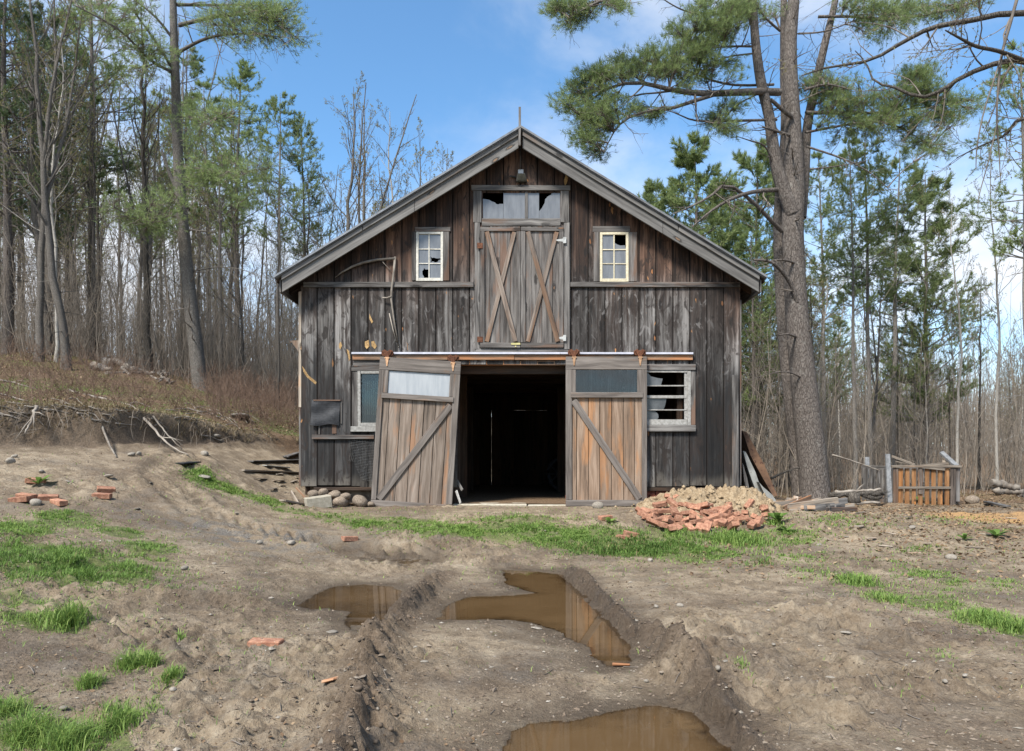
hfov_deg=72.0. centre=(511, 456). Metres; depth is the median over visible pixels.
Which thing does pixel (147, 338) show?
bare tree
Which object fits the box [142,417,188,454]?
branch
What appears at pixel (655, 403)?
lower window
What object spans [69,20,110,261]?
bare tree
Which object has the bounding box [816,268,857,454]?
bare tree
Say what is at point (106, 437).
branch
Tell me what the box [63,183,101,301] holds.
bare tree
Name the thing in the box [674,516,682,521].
brick
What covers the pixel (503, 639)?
twig litter
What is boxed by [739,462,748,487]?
sheet
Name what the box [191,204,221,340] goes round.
bare tree
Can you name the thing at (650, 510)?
brick
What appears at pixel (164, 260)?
bare tree
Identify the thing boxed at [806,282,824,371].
bare tree
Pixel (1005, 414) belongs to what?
bare tree
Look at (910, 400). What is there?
pine tree
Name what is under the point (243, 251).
bare tree
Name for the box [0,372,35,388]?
branch
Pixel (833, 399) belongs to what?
young bare tree
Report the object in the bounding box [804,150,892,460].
pine tree
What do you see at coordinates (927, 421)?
bare tree
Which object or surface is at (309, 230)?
bare tree
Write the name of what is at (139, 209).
young bare tree
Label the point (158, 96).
pine tree
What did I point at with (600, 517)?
brick
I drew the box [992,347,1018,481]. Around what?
bare tree
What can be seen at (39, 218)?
bare tree
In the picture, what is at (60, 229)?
bare tree
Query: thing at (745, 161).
young pine tree
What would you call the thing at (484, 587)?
leaf bits
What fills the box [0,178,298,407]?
forest
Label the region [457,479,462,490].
lath
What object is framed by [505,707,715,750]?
puddle
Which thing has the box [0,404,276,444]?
roots
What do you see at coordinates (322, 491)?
stone
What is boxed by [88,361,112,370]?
log
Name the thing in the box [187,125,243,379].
bare tree
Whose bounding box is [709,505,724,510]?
brick
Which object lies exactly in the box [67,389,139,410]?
branch
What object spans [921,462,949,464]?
lath
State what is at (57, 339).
bare tree
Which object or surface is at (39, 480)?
leafy weed
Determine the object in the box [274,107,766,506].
barn
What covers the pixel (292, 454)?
plank
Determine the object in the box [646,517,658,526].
brick
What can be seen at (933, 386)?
young bare tree
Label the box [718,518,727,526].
brick
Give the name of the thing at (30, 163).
bare tree
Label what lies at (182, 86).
bare tree
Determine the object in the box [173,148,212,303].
bare tree
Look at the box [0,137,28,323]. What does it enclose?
pine tree
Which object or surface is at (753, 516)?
brick
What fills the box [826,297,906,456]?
young bare tree
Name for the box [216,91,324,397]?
pine tree
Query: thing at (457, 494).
strip
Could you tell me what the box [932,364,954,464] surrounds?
bare tree
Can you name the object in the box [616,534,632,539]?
brick
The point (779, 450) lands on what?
bare trees
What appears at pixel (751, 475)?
sheet
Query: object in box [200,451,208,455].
stone
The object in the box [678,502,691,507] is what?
brick
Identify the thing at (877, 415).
young bare tree
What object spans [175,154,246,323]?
young bare tree
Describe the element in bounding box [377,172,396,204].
bare tree
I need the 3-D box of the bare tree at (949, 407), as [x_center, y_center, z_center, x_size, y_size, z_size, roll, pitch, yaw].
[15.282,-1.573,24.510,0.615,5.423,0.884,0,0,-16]
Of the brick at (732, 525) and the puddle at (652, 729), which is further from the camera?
the brick at (732, 525)
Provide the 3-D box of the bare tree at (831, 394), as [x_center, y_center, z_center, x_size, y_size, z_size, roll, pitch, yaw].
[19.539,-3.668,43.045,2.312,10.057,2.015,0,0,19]
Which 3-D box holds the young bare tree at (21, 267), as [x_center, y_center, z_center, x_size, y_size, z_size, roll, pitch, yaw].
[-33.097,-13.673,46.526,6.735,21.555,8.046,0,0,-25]
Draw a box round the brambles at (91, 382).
[0,327,294,436]
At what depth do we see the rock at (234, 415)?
15.51 m
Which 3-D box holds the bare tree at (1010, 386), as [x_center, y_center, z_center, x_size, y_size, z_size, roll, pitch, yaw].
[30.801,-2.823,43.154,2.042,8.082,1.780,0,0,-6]
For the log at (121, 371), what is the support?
on the ground at (706, 701)
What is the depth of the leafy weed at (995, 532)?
9.14 m
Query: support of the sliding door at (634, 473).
in the barn
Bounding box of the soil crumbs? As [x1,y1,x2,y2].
[1,449,1023,750]
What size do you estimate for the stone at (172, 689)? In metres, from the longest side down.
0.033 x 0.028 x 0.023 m
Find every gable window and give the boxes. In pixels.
[412,227,450,280]
[593,226,636,281]
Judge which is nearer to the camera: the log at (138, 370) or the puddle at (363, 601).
the puddle at (363, 601)
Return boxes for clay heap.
[635,483,784,521]
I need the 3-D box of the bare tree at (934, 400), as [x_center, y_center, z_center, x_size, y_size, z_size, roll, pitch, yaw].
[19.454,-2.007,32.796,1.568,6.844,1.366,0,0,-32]
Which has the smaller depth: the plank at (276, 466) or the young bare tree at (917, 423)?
the plank at (276, 466)
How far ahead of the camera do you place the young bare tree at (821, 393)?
27.26 m
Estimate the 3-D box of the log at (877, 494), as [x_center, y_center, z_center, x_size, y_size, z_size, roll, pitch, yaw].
[7.429,0.776,14.619,1.004,0.144,0.154,0,0,-4]
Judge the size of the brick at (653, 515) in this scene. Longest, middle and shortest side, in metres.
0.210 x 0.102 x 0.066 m
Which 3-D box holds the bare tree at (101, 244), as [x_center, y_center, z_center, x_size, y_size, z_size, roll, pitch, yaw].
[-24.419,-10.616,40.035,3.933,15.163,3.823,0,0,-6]
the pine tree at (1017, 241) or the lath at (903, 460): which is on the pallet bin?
the lath at (903, 460)
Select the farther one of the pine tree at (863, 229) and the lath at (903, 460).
the pine tree at (863, 229)
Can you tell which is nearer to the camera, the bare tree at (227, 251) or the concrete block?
the concrete block
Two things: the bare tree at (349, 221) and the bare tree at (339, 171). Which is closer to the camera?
the bare tree at (349, 221)
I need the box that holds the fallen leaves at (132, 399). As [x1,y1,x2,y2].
[0,352,297,437]
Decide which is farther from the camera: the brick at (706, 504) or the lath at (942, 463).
the lath at (942, 463)
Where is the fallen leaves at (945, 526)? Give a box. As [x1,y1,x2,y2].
[685,488,1023,581]
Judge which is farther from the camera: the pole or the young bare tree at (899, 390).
the young bare tree at (899, 390)
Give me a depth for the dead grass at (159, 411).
13.05 m
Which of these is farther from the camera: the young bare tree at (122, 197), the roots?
the young bare tree at (122, 197)
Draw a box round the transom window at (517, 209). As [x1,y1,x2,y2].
[471,185,569,225]
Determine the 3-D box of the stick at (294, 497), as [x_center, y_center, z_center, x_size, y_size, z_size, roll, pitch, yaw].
[-3.529,0.665,11.451,0.024,0.228,0.386,0,0,-34]
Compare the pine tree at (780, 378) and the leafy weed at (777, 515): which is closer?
the leafy weed at (777, 515)
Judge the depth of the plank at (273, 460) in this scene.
13.47 m
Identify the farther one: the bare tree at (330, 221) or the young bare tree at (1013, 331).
the young bare tree at (1013, 331)
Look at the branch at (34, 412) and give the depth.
10.27 m
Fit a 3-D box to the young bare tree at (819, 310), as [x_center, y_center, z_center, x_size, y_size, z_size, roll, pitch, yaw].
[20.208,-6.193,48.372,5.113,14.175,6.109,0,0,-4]
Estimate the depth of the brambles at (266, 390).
17.59 m
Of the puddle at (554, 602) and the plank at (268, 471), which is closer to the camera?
the puddle at (554, 602)
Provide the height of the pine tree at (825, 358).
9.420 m
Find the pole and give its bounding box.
[832,454,879,470]
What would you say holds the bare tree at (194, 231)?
on the ground at (706, 701)
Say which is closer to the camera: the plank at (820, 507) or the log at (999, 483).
the plank at (820, 507)
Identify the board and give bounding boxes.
[732,375,738,487]
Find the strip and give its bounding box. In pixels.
[455,490,460,503]
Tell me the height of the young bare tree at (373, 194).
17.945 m
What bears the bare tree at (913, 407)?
on the ground at (706, 701)
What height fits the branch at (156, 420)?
0.608 m
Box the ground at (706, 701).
[0,353,1023,750]
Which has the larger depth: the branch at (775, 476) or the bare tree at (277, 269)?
the bare tree at (277, 269)
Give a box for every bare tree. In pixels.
[0,0,94,370]
[0,0,104,355]
[0,0,113,361]
[0,30,91,362]
[0,55,35,263]
[0,99,36,328]
[0,100,33,289]
[0,111,35,332]
[1,5,87,300]
[1,56,73,346]
[1,68,109,310]
[2,4,62,326]
[2,68,32,339]
[11,21,114,339]
[19,8,118,356]
[25,0,109,343]
[38,32,86,258]
[52,170,78,310]
[53,148,78,337]
[54,148,99,349]
[58,164,112,351]
[59,55,112,360]
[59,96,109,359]
[60,51,194,358]
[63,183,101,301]
[66,138,116,350]
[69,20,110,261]
[79,120,139,357]
[81,68,134,355]
[95,202,129,323]
[106,83,178,365]
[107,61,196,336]
[108,0,169,370]
[113,105,195,316]
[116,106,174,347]
[129,151,204,371]
[130,174,177,371]
[135,88,164,361]
[151,212,216,371]
[152,16,231,367]
[154,186,244,376]
[157,156,179,326]
[161,189,212,312]
[165,193,216,302]
[172,88,203,376]
[172,151,217,309]
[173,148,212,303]
[173,197,264,317]
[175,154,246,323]
[176,203,233,368]
[176,236,225,362]
[183,80,254,368]
[183,127,205,269]
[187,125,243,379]
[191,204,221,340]
[201,158,259,388]
[205,142,246,312]
[239,177,266,365]
[244,146,289,357]
[248,167,295,388]
[253,228,294,359]
[256,207,296,325]
[269,178,289,409]
[275,175,322,269]
[281,297,297,385]
[282,71,373,255]
[284,302,297,374]
[285,184,325,264]
[302,160,360,248]
[306,213,331,251]
[328,201,345,239]
[338,81,421,232]
[365,174,385,214]
[365,182,385,217]
[367,100,410,213]
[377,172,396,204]
[378,116,437,208]
[432,141,453,178]
[741,246,774,459]
[741,248,859,416]
[746,314,778,445]
[761,313,847,430]
[766,319,781,486]
[773,295,808,487]
[775,264,849,416]
[776,273,847,373]
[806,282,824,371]
[810,301,829,415]
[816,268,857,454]
[816,341,860,466]
[825,319,846,475]
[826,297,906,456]
[844,298,871,418]
[848,354,877,436]
[850,374,886,458]
[855,247,902,456]
[871,315,890,455]
[872,317,938,464]
[879,305,910,464]
[879,363,908,442]
[900,375,947,458]
[901,353,942,482]
[903,349,947,463]
[909,351,919,457]
[921,338,955,462]
[921,343,946,434]
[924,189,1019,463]
[932,358,952,449]
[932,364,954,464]
[941,335,963,456]
[964,267,993,489]
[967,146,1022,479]
[989,319,1021,456]
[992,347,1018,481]
[994,346,1023,442]
[997,366,1015,469]
[998,357,1023,483]
[1007,355,1023,482]
[1011,333,1023,460]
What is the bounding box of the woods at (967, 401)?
[521,317,1023,476]
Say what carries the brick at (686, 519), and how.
on the brick at (678, 519)
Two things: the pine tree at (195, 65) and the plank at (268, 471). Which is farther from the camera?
the pine tree at (195, 65)
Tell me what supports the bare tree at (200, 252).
on the ground at (706, 701)
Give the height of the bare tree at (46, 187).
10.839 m
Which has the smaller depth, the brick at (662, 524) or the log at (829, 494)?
the brick at (662, 524)
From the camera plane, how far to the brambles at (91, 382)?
14.24 m
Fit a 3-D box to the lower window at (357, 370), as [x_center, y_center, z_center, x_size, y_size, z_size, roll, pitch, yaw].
[-2.249,-0.981,11.939,0.933,1.120,0.184,0,0,0]
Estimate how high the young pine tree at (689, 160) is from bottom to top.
12.853 m
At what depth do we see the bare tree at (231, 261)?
29.82 m
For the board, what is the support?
on the ground at (706, 701)
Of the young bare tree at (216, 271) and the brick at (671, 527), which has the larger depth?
the young bare tree at (216, 271)
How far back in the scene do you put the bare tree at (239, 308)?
21.16 m
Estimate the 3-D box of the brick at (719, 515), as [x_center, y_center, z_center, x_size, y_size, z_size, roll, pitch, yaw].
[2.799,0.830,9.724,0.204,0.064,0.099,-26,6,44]
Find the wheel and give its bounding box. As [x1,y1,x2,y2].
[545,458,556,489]
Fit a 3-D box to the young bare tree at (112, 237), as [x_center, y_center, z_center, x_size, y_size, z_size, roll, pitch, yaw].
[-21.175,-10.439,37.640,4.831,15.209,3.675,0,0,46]
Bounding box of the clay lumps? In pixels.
[614,485,818,520]
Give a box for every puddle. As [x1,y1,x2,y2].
[314,585,399,627]
[439,571,628,665]
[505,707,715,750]
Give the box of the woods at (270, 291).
[0,229,520,468]
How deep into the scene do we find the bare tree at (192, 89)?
30.61 m
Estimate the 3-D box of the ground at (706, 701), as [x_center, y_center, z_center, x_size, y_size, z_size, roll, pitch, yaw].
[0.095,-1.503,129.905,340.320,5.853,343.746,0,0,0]
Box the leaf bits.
[0,405,1021,750]
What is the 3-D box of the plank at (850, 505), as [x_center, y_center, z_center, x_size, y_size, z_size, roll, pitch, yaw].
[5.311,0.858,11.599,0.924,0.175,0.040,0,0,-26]
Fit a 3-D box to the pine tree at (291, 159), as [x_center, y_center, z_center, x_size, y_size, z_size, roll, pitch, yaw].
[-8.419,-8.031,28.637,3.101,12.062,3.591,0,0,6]
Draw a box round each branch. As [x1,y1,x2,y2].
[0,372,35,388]
[17,405,44,436]
[62,401,116,457]
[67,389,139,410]
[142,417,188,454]
[152,416,181,449]
[200,434,231,441]
[770,467,799,479]
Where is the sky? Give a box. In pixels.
[0,0,1023,449]
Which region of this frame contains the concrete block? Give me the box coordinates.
[304,494,331,507]
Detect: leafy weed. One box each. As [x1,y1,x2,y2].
[25,475,49,483]
[602,517,616,521]
[765,512,789,520]
[779,524,794,530]
[957,533,973,538]
[982,528,1010,535]
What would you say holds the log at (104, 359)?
on the ground at (706, 701)
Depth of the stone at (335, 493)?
11.61 m
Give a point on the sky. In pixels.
(470, 66)
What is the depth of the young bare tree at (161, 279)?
34.52 m
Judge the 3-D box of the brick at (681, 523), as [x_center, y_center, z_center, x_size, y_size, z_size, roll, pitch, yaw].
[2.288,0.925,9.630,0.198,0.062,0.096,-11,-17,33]
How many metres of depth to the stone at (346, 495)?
11.65 m
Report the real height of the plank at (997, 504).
0.034 m
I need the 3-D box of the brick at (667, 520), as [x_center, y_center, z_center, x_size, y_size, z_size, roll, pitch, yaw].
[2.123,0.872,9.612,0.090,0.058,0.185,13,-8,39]
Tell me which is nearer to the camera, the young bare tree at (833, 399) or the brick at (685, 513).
the brick at (685, 513)
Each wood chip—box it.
[321,676,337,682]
[612,663,629,665]
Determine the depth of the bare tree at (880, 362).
44.82 m
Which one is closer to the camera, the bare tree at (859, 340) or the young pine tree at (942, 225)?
the young pine tree at (942, 225)
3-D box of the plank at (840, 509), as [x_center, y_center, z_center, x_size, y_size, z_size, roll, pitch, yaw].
[5.216,0.837,11.149,0.695,0.105,0.032,0,0,-26]
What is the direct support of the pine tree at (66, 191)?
on the ground at (706, 701)
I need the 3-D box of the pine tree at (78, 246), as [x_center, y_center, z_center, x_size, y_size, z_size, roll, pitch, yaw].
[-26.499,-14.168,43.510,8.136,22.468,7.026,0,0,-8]
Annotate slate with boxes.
[175,461,200,463]
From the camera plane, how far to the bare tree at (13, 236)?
28.48 m
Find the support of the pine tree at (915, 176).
on the ground at (706, 701)
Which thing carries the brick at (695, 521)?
on the ground at (706, 701)
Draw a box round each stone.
[6,457,15,463]
[30,499,41,505]
[169,687,176,691]
[181,565,188,569]
[198,474,210,478]
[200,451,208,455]
[287,540,294,544]
[307,490,317,496]
[318,488,328,495]
[326,630,337,633]
[328,490,340,498]
[333,496,349,506]
[340,493,350,498]
[352,495,367,506]
[366,501,374,506]
[592,501,603,508]
[945,554,956,559]
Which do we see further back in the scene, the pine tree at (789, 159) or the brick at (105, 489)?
the pine tree at (789, 159)
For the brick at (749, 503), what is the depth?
10.51 m
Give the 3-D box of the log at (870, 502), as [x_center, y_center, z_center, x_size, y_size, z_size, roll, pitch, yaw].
[7.346,0.933,14.615,1.013,0.181,0.133,0,0,-5]
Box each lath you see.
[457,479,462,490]
[892,455,914,464]
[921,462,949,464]
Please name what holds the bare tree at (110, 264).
on the ground at (706, 701)
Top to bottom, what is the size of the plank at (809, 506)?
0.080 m
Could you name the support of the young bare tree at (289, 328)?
on the ground at (706, 701)
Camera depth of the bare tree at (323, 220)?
38.17 m
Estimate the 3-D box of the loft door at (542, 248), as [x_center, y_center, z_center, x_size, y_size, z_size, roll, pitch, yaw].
[0.529,-2.861,11.871,0.768,2.050,0.072,0,0,0]
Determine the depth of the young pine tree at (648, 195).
28.64 m
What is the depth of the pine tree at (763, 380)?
31.72 m
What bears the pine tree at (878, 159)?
on the ground at (706, 701)
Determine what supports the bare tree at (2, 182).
on the ground at (706, 701)
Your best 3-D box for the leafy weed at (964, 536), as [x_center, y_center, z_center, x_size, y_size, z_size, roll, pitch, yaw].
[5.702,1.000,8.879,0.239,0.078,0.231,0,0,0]
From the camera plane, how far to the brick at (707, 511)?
9.92 m
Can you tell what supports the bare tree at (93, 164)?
on the ground at (706, 701)
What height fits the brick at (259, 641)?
0.063 m
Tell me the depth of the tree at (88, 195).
25.59 m
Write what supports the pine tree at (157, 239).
on the ground at (706, 701)
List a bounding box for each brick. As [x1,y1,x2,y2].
[8,496,31,502]
[15,492,37,498]
[25,477,45,483]
[38,494,58,500]
[50,498,67,505]
[92,492,112,498]
[97,486,115,492]
[247,637,283,646]
[341,536,357,540]
[598,515,612,520]
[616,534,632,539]
[623,530,639,536]
[635,506,647,513]
[637,510,652,518]
[642,513,656,519]
[645,508,656,513]
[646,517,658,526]
[650,511,663,516]
[652,501,667,507]
[652,517,662,521]
[657,508,669,513]
[658,521,667,527]
[662,517,673,523]
[665,516,676,522]
[666,497,678,507]
[667,524,676,530]
[669,506,679,515]
[671,524,683,531]
[673,521,686,525]
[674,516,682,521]
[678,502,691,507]
[680,510,690,515]
[681,516,694,522]
[684,522,695,530]
[687,505,702,511]
[689,518,702,524]
[694,501,709,507]
[695,522,703,530]
[701,520,712,532]
[702,509,716,514]
[708,512,722,519]
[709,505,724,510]
[717,503,732,512]
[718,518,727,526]
[725,515,734,526]
[726,511,740,517]
[727,521,739,529]
[733,515,748,520]
[741,510,748,514]
[743,498,754,508]
[747,521,756,528]
[750,513,765,523]
[754,515,763,527]
[760,505,768,512]
[761,512,769,517]
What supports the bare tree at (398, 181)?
on the ground at (706, 701)
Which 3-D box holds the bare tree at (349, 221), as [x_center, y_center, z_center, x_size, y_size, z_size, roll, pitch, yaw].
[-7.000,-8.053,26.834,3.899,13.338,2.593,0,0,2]
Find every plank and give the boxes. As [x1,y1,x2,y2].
[240,469,298,472]
[248,459,298,461]
[262,465,289,467]
[279,499,304,504]
[282,452,298,456]
[772,501,792,504]
[783,495,811,509]
[788,497,838,510]
[800,505,815,508]
[804,503,844,510]
[826,507,857,511]
[828,504,840,510]
[838,497,847,503]
[845,503,854,506]
[983,501,1010,506]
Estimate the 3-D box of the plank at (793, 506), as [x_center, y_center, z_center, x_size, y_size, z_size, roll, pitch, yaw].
[4.769,0.758,11.149,0.967,0.230,0.039,0,0,-18]
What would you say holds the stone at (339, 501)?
on the ground at (706, 701)
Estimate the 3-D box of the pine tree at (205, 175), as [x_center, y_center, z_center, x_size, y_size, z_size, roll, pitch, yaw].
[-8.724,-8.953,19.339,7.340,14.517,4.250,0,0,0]
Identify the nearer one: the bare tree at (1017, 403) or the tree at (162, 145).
the tree at (162, 145)
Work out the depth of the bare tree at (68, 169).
39.85 m
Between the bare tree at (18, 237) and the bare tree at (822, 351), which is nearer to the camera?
the bare tree at (822, 351)
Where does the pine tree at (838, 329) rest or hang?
on the ground at (706, 701)
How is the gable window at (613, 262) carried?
in the barn
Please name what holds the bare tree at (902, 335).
on the ground at (706, 701)
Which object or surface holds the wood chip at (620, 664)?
on the ground at (706, 701)
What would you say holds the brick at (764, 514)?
on the clay heap
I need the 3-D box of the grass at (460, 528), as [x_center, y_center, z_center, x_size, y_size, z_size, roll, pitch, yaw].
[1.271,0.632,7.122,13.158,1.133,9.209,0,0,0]
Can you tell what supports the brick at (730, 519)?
on the ground at (706, 701)
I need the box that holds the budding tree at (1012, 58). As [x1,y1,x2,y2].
[766,0,1023,208]
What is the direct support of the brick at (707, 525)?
on the ground at (706, 701)
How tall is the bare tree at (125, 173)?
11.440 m
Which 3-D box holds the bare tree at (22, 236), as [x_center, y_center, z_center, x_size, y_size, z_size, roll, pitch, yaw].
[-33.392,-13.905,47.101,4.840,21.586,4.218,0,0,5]
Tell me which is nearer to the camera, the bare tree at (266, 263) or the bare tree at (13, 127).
the bare tree at (13, 127)
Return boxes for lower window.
[351,365,402,431]
[647,364,695,430]
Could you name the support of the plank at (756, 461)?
on the ground at (706, 701)
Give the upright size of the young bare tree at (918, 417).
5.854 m
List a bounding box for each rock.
[229,413,249,419]
[964,495,979,503]
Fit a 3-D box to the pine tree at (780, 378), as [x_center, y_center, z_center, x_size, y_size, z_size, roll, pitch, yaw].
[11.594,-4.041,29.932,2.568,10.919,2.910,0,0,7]
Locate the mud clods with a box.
[281,566,816,750]
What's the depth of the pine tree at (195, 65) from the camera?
43.97 m
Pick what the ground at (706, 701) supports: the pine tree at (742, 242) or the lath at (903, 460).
the pine tree at (742, 242)
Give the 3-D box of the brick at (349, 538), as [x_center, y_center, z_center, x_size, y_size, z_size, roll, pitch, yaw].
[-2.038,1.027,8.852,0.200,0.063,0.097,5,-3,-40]
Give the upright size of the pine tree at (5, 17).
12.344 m
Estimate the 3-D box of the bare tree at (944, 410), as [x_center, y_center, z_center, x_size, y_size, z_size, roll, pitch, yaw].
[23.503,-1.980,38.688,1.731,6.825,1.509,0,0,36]
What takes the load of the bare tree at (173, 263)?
on the ground at (706, 701)
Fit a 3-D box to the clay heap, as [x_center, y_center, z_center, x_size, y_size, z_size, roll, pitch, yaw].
[3.150,0.753,10.590,2.900,0.675,2.580,0,0,0]
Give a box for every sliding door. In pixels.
[371,349,460,506]
[566,349,646,505]
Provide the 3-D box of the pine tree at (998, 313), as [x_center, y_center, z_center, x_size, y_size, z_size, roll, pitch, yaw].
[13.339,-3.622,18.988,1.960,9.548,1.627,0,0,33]
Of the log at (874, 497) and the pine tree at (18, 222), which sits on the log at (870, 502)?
the log at (874, 497)
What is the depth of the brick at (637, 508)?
10.13 m
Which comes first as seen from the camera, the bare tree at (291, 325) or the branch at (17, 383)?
the branch at (17, 383)
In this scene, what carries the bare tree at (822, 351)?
on the ground at (706, 701)
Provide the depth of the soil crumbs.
3.84 m
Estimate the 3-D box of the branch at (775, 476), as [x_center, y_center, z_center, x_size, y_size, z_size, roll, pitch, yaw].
[5.813,0.353,14.999,0.636,0.268,0.066,0,0,0]
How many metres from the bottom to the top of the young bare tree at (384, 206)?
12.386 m
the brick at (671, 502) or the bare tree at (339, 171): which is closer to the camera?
the brick at (671, 502)
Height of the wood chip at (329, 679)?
0.051 m
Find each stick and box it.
[291,490,298,501]
[296,487,305,497]
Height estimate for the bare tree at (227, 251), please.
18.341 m
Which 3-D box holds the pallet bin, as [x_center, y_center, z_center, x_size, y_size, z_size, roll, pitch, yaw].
[8.618,0.452,15.375,1.577,1.161,1.283,0,0,0]
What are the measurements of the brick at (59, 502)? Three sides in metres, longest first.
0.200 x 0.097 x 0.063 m
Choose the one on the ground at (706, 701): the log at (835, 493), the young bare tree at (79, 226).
the young bare tree at (79, 226)
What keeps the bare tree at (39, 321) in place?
on the ground at (706, 701)
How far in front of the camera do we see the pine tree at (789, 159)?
15.63 m
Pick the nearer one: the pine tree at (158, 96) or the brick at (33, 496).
the brick at (33, 496)
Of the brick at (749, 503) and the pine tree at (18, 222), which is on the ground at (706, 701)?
the pine tree at (18, 222)
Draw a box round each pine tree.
[0,0,56,328]
[0,0,77,353]
[0,0,111,338]
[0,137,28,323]
[10,36,136,308]
[11,0,159,357]
[26,128,114,311]
[61,0,322,391]
[112,133,176,338]
[122,90,202,370]
[137,44,217,361]
[155,78,276,373]
[185,58,290,378]
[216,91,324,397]
[272,111,345,373]
[536,0,994,498]
[633,177,691,225]
[637,129,779,408]
[687,176,780,414]
[698,137,838,455]
[726,228,779,444]
[741,303,779,438]
[759,260,818,483]
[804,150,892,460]
[808,135,917,489]
[812,315,847,405]
[815,146,961,464]
[815,315,872,483]
[818,123,940,488]
[826,312,859,469]
[858,166,996,481]
[904,356,937,462]
[948,38,1023,498]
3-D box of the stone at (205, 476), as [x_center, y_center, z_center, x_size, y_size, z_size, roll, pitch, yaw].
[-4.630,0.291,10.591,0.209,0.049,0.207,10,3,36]
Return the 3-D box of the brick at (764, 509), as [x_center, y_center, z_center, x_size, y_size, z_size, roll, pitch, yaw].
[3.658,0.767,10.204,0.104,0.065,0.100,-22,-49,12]
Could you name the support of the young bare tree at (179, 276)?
on the ground at (706, 701)
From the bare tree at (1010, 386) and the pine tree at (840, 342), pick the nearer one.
the pine tree at (840, 342)
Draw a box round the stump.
[848,492,860,502]
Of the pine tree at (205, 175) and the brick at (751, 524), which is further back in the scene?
the pine tree at (205, 175)
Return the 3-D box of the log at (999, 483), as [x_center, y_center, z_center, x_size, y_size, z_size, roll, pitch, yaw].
[12.218,0.695,17.502,0.754,0.306,0.219,0,0,0]
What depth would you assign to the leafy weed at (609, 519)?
9.92 m
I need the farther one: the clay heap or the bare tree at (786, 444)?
the bare tree at (786, 444)
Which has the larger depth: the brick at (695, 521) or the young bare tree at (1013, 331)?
the young bare tree at (1013, 331)
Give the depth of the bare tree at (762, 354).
27.45 m
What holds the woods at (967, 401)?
on the ground at (706, 701)
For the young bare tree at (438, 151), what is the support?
on the ground at (706, 701)
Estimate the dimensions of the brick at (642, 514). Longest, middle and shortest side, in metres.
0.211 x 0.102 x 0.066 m
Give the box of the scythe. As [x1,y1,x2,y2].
[335,256,398,347]
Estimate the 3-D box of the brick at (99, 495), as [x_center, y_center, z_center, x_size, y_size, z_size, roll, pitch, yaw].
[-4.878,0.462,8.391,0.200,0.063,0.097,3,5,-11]
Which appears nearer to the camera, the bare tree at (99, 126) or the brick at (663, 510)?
the brick at (663, 510)
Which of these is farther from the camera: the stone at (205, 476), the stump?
the stump
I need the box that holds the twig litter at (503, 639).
[5,407,1023,748]
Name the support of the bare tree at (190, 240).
on the ground at (706, 701)
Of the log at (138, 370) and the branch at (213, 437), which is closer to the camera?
the branch at (213, 437)
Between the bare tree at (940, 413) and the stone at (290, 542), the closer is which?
the stone at (290, 542)
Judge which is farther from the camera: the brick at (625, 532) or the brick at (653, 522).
the brick at (653, 522)
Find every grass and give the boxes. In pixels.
[0,352,298,442]
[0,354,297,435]
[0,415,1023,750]
[0,462,1022,750]
[0,462,1023,750]
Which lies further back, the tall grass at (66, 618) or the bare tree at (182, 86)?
the bare tree at (182, 86)
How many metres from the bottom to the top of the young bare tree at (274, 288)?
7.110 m
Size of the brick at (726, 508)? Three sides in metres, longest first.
0.203 x 0.098 x 0.064 m
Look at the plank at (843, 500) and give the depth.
11.94 m
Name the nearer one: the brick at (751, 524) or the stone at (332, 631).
the stone at (332, 631)
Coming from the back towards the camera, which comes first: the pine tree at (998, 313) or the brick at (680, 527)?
the pine tree at (998, 313)
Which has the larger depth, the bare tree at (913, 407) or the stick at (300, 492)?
the bare tree at (913, 407)
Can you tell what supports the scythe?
attached to the barn
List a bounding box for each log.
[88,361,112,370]
[101,357,136,370]
[105,371,141,374]
[123,365,154,374]
[827,486,882,497]
[832,490,870,497]
[835,484,880,492]
[847,491,885,497]
[854,497,887,504]
[866,495,882,499]
[988,479,1020,490]
[992,487,1023,495]
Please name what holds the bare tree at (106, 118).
on the ground at (706, 701)
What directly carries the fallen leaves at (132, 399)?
on the ground at (706, 701)
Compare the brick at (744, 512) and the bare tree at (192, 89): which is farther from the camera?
the bare tree at (192, 89)
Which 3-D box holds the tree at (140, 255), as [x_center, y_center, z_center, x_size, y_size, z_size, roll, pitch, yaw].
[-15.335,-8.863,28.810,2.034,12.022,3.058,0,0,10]
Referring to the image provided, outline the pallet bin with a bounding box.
[861,451,961,505]
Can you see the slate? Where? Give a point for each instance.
(189, 462)
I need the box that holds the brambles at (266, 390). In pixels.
[190,355,300,428]
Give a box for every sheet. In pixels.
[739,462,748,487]
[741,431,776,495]
[741,451,760,491]
[757,482,775,500]
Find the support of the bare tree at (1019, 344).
on the ground at (706, 701)
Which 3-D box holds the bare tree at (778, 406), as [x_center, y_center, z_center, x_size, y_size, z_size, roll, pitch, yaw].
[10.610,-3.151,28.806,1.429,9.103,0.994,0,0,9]
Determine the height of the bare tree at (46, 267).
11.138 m
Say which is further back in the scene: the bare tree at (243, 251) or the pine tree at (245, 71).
the bare tree at (243, 251)
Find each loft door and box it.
[477,226,519,347]
[521,227,565,347]
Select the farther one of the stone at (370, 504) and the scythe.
the scythe

